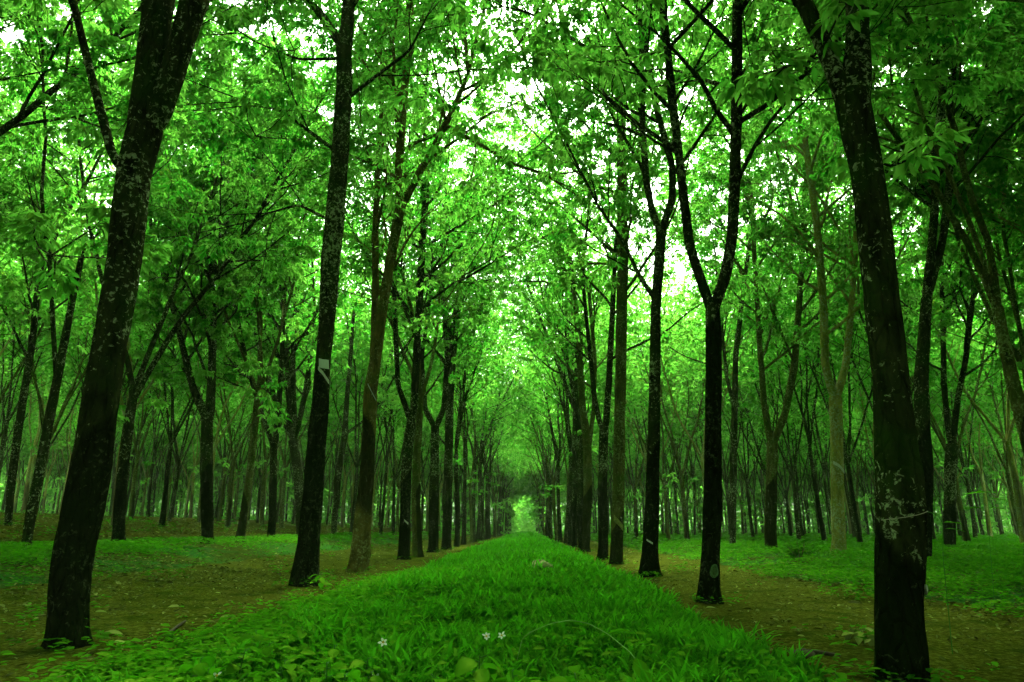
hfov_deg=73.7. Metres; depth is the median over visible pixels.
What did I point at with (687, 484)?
rubber tree
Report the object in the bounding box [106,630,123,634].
fallen leaf
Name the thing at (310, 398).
rubber tree
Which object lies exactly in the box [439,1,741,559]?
rubber tree
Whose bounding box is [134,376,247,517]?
rubber tree
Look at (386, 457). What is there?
rubber tree
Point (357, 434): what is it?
rubber tree
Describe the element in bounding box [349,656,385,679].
broadleaf weed
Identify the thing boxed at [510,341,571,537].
rubber tree
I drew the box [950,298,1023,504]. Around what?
rubber tree
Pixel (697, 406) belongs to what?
rubber tree
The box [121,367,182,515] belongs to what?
rubber tree
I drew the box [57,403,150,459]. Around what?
rubber tree
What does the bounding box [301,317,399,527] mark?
rubber tree
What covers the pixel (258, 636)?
broadleaf weed
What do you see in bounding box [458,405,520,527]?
rubber tree
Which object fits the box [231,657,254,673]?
broadleaf weed
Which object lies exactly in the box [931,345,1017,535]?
rubber tree
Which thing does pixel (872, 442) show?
rubber tree
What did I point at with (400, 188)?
rubber tree
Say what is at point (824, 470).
rubber tree
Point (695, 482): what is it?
rubber tree
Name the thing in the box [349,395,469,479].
rubber tree
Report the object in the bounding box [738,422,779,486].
rubber tree
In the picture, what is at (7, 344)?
rubber tree
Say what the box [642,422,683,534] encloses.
rubber tree
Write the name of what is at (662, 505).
rubber tree
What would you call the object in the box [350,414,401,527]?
rubber tree
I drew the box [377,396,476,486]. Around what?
rubber tree
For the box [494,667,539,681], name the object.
broadleaf weed
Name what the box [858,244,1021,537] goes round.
rubber tree
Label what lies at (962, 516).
rubber tree
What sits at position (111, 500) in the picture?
rubber tree
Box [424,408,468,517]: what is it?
rubber tree
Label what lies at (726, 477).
rubber tree
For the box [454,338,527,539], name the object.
rubber tree
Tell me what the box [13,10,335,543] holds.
rubber tree
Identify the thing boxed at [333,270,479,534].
rubber tree
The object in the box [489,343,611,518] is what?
rubber tree
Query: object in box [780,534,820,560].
shrub
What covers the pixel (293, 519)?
rubber tree
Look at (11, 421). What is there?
rubber tree
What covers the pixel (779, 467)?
rubber tree
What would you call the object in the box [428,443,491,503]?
rubber tree
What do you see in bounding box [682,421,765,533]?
rubber tree
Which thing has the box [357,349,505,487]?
rubber tree
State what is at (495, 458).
rubber tree
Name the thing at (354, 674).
broadleaf weed
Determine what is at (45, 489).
rubber tree
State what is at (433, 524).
rubber tree
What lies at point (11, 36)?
sky
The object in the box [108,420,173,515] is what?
rubber tree
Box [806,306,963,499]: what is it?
rubber tree
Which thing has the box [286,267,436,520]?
rubber tree
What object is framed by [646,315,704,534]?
rubber tree
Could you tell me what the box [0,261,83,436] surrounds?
rubber tree
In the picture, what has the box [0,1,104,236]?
rubber tree
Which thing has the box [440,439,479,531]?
rubber tree
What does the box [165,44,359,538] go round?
rubber tree
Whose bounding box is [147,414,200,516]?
rubber tree
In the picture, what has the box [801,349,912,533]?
rubber tree
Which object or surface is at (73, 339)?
rubber tree
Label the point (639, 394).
rubber tree
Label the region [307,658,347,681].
broadleaf weed
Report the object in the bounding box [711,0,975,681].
rubber tree
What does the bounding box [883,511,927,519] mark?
wire
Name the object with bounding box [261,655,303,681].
broadleaf weed
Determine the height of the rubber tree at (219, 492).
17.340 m
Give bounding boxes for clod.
[794,648,814,657]
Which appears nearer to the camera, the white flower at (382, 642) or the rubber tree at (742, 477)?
the white flower at (382, 642)
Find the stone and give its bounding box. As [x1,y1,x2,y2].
[532,559,552,568]
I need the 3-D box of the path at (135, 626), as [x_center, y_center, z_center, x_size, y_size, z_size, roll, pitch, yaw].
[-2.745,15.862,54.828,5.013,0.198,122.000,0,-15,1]
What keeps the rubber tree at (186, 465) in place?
on the ground at (238, 551)
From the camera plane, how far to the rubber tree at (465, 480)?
37.32 m
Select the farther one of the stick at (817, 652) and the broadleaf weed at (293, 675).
the stick at (817, 652)
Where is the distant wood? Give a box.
[0,416,1023,537]
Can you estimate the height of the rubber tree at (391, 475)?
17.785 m
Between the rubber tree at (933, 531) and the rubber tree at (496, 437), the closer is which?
the rubber tree at (933, 531)
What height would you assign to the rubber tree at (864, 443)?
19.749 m
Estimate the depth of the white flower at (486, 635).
3.06 m
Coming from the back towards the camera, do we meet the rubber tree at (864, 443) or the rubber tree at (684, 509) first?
the rubber tree at (864, 443)
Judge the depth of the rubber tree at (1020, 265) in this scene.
23.37 m
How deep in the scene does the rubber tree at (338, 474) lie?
32.39 m
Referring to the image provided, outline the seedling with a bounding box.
[308,572,331,590]
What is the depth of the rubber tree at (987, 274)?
11.82 m
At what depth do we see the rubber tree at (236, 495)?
47.55 m
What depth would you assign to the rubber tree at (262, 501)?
37.27 m
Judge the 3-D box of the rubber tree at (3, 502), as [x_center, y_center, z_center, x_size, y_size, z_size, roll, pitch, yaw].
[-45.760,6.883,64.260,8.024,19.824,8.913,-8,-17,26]
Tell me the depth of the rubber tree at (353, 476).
56.69 m
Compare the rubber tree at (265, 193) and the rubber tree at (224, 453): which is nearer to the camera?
the rubber tree at (265, 193)
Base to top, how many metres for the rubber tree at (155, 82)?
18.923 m
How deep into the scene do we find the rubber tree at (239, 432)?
59.87 m
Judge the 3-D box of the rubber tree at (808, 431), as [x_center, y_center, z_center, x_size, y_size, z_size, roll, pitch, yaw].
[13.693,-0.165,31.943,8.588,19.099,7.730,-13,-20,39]
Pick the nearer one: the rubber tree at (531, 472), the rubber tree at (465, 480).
the rubber tree at (465, 480)
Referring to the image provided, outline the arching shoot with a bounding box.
[517,620,649,681]
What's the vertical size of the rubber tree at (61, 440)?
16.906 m
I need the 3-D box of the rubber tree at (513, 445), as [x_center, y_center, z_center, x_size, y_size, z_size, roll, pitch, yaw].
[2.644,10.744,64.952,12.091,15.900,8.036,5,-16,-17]
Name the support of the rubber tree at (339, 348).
on the ground at (238, 551)
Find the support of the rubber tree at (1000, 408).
on the ground at (238, 551)
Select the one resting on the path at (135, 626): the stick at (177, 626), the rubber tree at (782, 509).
the stick at (177, 626)
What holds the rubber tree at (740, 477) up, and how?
on the ground at (238, 551)
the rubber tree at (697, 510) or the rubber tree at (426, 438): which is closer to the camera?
the rubber tree at (426, 438)
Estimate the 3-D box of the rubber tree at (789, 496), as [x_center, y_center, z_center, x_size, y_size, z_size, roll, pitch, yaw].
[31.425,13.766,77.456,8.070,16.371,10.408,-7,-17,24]
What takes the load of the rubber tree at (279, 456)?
on the ground at (238, 551)
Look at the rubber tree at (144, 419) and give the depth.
43.07 m
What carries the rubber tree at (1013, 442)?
on the ground at (238, 551)
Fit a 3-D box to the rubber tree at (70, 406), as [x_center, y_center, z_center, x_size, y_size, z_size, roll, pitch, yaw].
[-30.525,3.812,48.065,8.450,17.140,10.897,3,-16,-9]
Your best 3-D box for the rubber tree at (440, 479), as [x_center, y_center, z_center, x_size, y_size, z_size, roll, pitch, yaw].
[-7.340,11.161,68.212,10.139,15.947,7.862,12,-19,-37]
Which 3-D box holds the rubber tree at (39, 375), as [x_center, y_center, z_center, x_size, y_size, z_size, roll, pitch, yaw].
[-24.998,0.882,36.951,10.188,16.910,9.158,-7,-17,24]
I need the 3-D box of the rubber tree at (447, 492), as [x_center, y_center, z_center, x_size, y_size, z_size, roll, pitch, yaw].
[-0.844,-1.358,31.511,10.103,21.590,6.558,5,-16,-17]
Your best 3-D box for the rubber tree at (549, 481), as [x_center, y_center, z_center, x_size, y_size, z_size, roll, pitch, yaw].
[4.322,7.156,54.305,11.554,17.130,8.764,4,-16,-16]
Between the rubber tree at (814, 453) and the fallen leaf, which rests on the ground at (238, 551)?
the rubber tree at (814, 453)
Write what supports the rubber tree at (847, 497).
on the ground at (238, 551)
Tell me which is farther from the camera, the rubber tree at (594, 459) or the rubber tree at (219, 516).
the rubber tree at (594, 459)
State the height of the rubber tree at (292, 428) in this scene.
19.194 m
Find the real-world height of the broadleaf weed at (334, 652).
0.231 m
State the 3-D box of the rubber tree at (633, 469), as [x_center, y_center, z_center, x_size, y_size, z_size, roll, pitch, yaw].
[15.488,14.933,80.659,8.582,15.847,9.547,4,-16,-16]
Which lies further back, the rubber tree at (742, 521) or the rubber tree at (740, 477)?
the rubber tree at (740, 477)
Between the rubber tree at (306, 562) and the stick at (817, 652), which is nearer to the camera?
the stick at (817, 652)
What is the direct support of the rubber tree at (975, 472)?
on the ground at (238, 551)
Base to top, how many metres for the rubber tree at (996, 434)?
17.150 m
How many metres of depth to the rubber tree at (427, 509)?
61.16 m
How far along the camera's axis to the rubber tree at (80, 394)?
48.16 m
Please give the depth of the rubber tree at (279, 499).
54.36 m
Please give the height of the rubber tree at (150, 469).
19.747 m
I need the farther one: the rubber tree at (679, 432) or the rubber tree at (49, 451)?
the rubber tree at (49, 451)
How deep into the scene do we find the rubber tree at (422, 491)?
58.40 m
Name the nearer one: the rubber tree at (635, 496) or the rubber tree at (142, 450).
the rubber tree at (635, 496)
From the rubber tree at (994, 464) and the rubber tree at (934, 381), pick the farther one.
the rubber tree at (994, 464)
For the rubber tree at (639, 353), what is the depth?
45.16 m
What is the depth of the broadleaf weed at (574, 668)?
2.23 m
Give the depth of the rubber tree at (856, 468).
72.55 m
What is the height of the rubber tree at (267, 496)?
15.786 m
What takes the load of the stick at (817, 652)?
on the path at (1002, 648)
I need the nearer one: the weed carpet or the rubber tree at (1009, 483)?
the weed carpet
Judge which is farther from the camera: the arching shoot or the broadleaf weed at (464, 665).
the arching shoot
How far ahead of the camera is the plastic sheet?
10.81 m
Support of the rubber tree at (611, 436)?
on the ground at (238, 551)
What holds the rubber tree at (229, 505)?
on the ground at (238, 551)
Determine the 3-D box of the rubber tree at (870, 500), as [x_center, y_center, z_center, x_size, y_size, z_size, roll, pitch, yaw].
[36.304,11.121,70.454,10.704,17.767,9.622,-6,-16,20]
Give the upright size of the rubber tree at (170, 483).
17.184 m
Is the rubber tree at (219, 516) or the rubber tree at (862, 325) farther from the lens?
the rubber tree at (219, 516)
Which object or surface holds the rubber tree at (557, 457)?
on the ground at (238, 551)
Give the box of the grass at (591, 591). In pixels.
[39,531,859,681]
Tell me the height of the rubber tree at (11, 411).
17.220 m
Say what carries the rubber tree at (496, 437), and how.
on the ground at (238, 551)
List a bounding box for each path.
[0,534,504,681]
[553,535,1023,681]
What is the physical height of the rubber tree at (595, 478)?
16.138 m
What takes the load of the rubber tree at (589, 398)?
on the ground at (238, 551)
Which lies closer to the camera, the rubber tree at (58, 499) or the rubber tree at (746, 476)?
the rubber tree at (746, 476)
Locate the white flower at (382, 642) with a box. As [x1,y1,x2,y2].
[378,638,386,672]
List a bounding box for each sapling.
[929,512,964,653]
[964,491,1007,604]
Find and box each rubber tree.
[0,0,138,545]
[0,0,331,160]
[0,0,446,546]
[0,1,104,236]
[0,5,195,525]
[0,71,260,525]
[0,78,109,319]
[0,95,141,400]
[0,110,221,517]
[0,167,216,404]
[0,168,108,367]
[0,194,95,464]
[0,235,153,511]
[0,259,42,382]
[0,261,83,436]
[0,291,176,409]
[0,322,87,512]
[0,332,68,476]
[0,340,74,424]
[0,360,62,508]
[0,360,79,512]
[0,380,75,441]
[0,405,28,466]
[0,406,32,449]
[1,409,62,511]
[4,0,209,649]
[5,348,79,500]
[5,383,167,481]
[7,230,216,519]
[9,419,74,491]
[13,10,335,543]
[18,390,77,513]
[25,428,75,513]
[26,402,78,468]
[28,0,608,586]
[30,139,319,526]
[36,332,151,440]
[39,345,140,416]
[44,333,187,487]
[44,357,136,512]
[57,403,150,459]
[72,407,165,514]
[76,395,200,515]
[91,325,253,521]
[103,18,404,541]
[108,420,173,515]
[118,407,172,514]
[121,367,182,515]
[121,407,223,516]
[126,345,205,516]
[129,427,161,503]
[133,287,262,520]
[133,422,198,488]
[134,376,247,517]
[138,210,359,526]
[139,228,341,526]
[145,423,222,516]
[146,233,361,527]
[146,429,166,512]
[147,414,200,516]
[157,311,312,521]
[161,393,247,517]
[164,0,691,571]
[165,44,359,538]
[165,434,237,493]
[166,333,300,521]
[168,386,232,517]
[177,421,262,518]
[184,425,269,513]
[188,107,371,535]
[193,228,364,527]
[195,386,250,518]
[204,368,310,522]
[213,373,275,512]
[217,425,282,483]
[221,423,246,518]
[226,433,301,518]
[228,426,269,510]
[230,398,283,519]
[238,384,351,522]
[238,422,305,510]
[243,321,378,465]
[247,424,329,487]
[258,291,361,468]
[261,427,339,479]
[266,433,306,520]
[278,186,448,534]
[279,34,551,556]
[279,405,360,470]
[282,376,341,523]
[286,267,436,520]
[297,326,400,492]
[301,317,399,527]
[305,429,360,524]
[314,0,586,559]
[326,431,353,476]
[327,431,360,524]
[329,434,379,519]
[330,311,454,534]
[330,414,394,467]
[331,226,494,537]
[331,237,436,535]
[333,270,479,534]
[333,345,388,527]
[336,227,515,544]
[337,0,784,576]
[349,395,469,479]
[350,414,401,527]
[352,424,402,525]
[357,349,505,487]
[359,439,426,527]
[377,0,1023,603]
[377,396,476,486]
[377,434,402,527]
[379,82,514,551]
[381,405,478,533]
[381,448,428,476]
[385,93,592,549]
[396,410,473,531]
[400,426,472,532]
[401,237,537,546]
[404,291,542,540]
[405,324,518,542]
[421,446,477,505]
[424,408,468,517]
[427,283,553,541]
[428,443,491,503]
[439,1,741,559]
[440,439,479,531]
[451,93,658,551]
[452,0,727,563]
[453,337,529,538]
[453,363,528,497]
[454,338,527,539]
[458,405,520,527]
[462,382,521,537]
[467,390,532,536]
[468,428,522,536]
[469,433,532,535]
[470,308,642,540]
[473,437,519,535]
[479,169,644,549]
[484,162,584,546]
[484,278,607,541]
[487,389,568,504]
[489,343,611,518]
[494,238,628,544]
[494,420,568,535]
[498,347,613,539]
[503,283,663,543]
[503,447,567,511]
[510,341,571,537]
[512,417,566,486]
[514,364,569,536]
[519,440,567,490]
[542,260,731,539]
[553,390,647,513]
[556,255,724,463]
[558,427,644,504]
[561,456,628,532]
[562,202,759,542]
[563,443,633,493]
[565,418,637,534]
[565,443,611,532]
[572,307,705,538]
[572,413,646,482]
[582,149,815,491]
[583,258,700,454]
[586,321,698,534]
[586,344,644,467]
[592,455,612,534]
[608,448,670,531]
[612,458,665,532]
[615,0,954,556]
[625,426,703,533]
[625,438,665,532]
[625,439,661,494]
[627,111,802,547]
[630,312,776,535]
[633,283,797,527]
[641,316,704,481]
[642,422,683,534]
[643,391,703,533]
[646,293,746,471]
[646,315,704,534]
[648,276,802,539]
[649,13,893,550]
[653,0,1023,453]
[659,459,701,501]
[660,435,727,532]
[660,446,700,523]
[669,439,737,532]
[673,269,847,476]
[678,440,747,471]
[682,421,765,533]
[687,414,786,535]
[691,216,872,540]
[702,366,800,502]
[703,406,805,534]
[710,170,864,540]
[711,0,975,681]
[711,152,964,541]
[722,360,828,536]
[722,447,755,532]
[722,450,762,508]
[723,439,765,507]
[727,133,1017,411]
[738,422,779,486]
[738,423,818,533]
[738,436,787,515]
[740,342,852,535]
[745,458,799,533]
[747,413,856,533]
[755,407,861,532]
[758,304,851,524]
[758,444,824,532]
[778,272,870,537]
[778,442,822,532]
[778,458,805,532]
[789,439,866,532]
[791,262,963,456]
[791,435,860,534]
[797,384,861,501]
[800,0,1023,561]
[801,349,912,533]
[801,447,874,495]
[806,152,1023,543]
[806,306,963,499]
[812,10,1023,387]
[817,232,988,434]
[821,58,1023,547]
[821,403,874,469]
[821,411,870,534]
[824,159,1023,542]
[824,353,956,449]
[828,408,868,533]
[840,231,1023,535]
[844,399,965,463]
[850,436,874,532]
[850,448,874,474]
[851,414,946,467]
[853,408,971,504]
[856,247,991,539]
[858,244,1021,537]
[858,347,1006,535]
[878,0,1023,52]
[879,0,1023,281]
[887,65,1023,369]
[916,227,1023,405]
[921,292,1022,429]
[930,331,1017,535]
[931,324,1022,536]
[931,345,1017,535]
[931,378,1022,534]
[931,405,1005,533]
[932,423,1001,533]
[932,424,982,490]
[938,444,1021,533]
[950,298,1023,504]
[957,372,1021,454]
[967,433,996,529]
[968,403,1021,459]
[973,254,1023,344]
[974,138,1023,303]
[975,422,1022,488]
[981,355,1021,447]
[983,420,1023,490]
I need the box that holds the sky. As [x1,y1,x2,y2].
[0,0,1017,528]
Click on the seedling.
(323, 582)
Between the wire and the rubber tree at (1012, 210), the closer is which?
the wire
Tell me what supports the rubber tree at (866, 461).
on the ground at (238, 551)
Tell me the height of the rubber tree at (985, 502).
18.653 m
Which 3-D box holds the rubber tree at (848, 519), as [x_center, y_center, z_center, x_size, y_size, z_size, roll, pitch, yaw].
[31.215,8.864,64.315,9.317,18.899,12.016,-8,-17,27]
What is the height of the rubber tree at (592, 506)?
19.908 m
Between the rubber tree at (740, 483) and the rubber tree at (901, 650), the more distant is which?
the rubber tree at (740, 483)
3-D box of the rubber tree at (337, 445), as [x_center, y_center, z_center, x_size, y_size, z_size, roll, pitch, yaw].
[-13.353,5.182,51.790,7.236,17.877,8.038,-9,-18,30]
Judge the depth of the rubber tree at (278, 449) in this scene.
66.07 m
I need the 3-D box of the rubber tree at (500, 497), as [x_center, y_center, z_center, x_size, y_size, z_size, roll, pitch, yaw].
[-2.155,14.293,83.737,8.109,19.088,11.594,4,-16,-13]
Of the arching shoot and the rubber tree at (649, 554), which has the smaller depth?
the arching shoot
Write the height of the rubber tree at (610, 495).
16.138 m
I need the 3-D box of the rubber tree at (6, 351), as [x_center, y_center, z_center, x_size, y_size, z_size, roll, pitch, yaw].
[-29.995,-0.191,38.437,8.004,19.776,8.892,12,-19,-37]
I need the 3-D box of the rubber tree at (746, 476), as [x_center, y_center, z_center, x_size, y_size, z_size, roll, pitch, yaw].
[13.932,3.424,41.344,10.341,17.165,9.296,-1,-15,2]
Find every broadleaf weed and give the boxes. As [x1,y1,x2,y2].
[179,656,214,681]
[186,666,226,681]
[223,646,266,680]
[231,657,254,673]
[235,629,282,656]
[238,671,264,681]
[256,642,289,672]
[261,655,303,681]
[262,667,308,681]
[288,623,312,646]
[294,645,319,662]
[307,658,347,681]
[323,645,343,667]
[343,669,360,681]
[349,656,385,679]
[355,665,391,681]
[423,668,448,681]
[447,655,504,681]
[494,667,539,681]
[542,676,575,681]
[549,665,592,681]
[823,667,856,681]
[842,627,873,645]
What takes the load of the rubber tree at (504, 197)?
on the ground at (238, 551)
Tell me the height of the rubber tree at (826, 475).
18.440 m
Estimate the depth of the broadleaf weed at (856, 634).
4.72 m
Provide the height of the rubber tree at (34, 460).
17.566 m
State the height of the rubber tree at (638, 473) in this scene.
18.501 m
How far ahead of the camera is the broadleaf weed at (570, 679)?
2.42 m
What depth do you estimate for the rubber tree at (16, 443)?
20.15 m
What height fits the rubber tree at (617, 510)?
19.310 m
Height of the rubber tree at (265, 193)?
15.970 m
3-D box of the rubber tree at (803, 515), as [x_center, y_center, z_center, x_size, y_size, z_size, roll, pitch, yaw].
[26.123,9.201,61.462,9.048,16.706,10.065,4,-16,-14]
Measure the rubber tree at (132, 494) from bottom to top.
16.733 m
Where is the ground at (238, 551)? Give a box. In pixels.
[0,512,1023,671]
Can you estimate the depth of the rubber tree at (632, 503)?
83.68 m
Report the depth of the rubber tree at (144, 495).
55.84 m
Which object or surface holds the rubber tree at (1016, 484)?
on the ground at (238, 551)
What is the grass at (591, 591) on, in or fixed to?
on the ground at (238, 551)
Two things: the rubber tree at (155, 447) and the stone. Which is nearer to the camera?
the stone
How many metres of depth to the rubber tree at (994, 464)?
64.90 m
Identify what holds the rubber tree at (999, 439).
on the ground at (238, 551)
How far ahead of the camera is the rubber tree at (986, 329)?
25.47 m
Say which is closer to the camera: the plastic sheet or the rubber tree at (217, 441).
the plastic sheet
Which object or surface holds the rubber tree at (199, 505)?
on the ground at (238, 551)
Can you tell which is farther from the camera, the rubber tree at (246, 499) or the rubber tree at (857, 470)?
the rubber tree at (857, 470)
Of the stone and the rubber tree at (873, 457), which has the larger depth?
the rubber tree at (873, 457)
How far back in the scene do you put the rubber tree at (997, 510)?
59.34 m
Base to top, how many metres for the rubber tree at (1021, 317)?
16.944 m
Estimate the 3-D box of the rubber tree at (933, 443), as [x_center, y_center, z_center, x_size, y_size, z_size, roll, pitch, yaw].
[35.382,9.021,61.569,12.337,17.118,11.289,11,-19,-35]
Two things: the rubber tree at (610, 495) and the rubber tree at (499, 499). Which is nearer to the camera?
the rubber tree at (610, 495)
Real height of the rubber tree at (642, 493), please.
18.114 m
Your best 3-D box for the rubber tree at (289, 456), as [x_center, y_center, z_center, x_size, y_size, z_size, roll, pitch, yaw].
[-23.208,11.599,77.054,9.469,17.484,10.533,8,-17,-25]
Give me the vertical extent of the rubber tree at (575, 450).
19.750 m
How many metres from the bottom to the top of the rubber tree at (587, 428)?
18.333 m
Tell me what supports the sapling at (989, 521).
on the ground at (238, 551)
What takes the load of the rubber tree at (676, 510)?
on the ground at (238, 551)
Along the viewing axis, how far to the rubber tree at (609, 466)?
70.37 m
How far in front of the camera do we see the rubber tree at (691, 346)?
31.55 m
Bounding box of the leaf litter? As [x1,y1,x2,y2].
[0,512,1023,679]
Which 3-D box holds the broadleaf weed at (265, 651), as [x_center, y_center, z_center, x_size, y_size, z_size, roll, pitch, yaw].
[-1.041,1.420,2.942,0.155,0.234,0.215,0,-15,1]
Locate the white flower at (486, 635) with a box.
[482,632,490,651]
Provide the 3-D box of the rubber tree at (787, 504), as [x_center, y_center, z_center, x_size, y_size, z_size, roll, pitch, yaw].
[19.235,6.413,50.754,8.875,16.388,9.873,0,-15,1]
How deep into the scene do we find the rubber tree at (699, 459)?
70.72 m
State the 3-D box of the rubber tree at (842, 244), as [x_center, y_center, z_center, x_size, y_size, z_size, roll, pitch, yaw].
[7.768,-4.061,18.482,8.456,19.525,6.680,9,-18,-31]
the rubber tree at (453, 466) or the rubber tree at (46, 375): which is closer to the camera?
the rubber tree at (46, 375)
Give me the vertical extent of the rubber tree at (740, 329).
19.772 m
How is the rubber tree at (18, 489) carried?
on the ground at (238, 551)
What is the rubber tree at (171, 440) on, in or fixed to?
on the ground at (238, 551)
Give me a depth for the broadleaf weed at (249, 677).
2.54 m
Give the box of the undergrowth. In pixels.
[0,509,1023,681]
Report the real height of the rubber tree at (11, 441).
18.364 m
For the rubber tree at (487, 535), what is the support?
on the ground at (238, 551)
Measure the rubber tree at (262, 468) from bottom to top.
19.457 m
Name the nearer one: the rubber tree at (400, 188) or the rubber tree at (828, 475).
the rubber tree at (400, 188)
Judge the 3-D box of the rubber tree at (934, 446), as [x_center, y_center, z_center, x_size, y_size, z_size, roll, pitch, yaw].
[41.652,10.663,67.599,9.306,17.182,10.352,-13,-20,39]
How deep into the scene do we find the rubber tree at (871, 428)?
46.29 m
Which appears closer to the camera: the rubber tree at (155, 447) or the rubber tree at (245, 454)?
the rubber tree at (155, 447)
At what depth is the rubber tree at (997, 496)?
67.14 m
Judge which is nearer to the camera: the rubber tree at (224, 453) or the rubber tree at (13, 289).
the rubber tree at (13, 289)
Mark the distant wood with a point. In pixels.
(521, 499)
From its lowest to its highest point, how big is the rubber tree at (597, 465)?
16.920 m
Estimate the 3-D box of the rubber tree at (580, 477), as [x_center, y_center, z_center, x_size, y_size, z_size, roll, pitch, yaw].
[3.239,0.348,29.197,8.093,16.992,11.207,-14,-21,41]
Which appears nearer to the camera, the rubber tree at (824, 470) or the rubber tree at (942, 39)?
the rubber tree at (942, 39)
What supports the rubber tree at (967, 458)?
on the ground at (238, 551)
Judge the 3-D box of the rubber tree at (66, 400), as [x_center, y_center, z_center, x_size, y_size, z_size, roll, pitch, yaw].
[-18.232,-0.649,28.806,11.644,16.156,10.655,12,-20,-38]
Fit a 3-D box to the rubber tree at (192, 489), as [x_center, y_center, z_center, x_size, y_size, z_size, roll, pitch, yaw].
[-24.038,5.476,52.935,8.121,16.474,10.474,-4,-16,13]
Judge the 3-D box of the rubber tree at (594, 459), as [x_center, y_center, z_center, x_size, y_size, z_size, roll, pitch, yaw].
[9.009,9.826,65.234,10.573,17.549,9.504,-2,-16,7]
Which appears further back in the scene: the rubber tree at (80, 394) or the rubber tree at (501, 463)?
the rubber tree at (501, 463)
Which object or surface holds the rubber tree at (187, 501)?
on the ground at (238, 551)
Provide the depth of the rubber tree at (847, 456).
28.14 m
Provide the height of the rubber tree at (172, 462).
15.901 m
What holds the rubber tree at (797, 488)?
on the ground at (238, 551)
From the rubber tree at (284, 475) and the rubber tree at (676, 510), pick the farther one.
the rubber tree at (676, 510)
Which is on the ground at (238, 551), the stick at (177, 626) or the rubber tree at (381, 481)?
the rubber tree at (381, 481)
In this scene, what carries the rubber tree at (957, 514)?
on the ground at (238, 551)
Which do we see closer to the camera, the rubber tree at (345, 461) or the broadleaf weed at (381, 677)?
the broadleaf weed at (381, 677)
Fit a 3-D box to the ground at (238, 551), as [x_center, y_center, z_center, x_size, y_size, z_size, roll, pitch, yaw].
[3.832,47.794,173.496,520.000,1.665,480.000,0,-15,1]
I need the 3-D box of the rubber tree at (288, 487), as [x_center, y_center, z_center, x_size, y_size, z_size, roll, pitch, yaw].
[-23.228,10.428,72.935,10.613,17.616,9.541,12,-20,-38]
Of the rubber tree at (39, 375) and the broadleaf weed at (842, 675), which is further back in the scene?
the rubber tree at (39, 375)
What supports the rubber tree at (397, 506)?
on the ground at (238, 551)
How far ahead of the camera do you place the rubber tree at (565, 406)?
36.57 m
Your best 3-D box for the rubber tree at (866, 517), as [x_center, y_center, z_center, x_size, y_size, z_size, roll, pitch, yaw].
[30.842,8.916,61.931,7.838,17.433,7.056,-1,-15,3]
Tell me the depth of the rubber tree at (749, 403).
38.34 m
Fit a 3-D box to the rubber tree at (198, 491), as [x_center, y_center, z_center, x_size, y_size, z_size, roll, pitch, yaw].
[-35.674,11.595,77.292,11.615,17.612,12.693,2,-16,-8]
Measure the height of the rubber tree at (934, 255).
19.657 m
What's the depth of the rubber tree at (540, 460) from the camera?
79.15 m
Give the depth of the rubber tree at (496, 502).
67.13 m
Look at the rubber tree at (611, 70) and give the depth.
8.96 m
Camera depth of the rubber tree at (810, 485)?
70.40 m
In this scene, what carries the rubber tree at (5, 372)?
on the ground at (238, 551)
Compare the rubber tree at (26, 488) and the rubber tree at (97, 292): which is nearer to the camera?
the rubber tree at (97, 292)
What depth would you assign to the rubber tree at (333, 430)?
48.19 m
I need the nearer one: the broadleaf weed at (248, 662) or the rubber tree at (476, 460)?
the broadleaf weed at (248, 662)
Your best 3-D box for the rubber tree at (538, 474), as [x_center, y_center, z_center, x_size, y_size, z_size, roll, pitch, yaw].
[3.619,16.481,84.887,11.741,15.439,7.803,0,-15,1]
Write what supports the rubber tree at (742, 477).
on the ground at (238, 551)
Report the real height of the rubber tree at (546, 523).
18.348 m
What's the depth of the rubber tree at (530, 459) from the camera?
72.50 m
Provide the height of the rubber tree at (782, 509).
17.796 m
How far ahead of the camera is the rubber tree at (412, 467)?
85.54 m
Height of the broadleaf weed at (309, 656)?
0.194 m
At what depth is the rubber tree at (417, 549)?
22.11 m
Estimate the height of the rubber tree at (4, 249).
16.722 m
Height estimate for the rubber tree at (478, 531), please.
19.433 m
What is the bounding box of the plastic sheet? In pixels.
[318,359,328,383]
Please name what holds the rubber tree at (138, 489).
on the ground at (238, 551)
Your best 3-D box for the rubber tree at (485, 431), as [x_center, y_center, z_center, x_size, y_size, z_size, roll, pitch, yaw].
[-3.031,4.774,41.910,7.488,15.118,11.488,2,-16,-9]
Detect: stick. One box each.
[170,620,185,632]
[789,649,840,656]
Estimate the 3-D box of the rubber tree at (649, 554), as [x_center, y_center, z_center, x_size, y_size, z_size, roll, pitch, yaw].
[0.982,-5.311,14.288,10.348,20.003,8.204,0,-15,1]
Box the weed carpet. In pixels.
[6,562,849,681]
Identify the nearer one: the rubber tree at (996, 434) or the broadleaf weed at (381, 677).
the broadleaf weed at (381, 677)
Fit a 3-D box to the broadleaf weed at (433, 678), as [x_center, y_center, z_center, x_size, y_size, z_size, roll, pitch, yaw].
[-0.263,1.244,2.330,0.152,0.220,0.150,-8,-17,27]
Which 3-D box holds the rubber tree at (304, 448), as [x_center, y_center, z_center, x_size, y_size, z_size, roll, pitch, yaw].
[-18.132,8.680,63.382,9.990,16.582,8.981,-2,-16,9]
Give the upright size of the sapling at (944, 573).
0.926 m
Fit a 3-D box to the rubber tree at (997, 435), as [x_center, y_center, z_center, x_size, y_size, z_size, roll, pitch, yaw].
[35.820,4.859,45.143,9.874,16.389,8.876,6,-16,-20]
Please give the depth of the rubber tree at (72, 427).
54.48 m

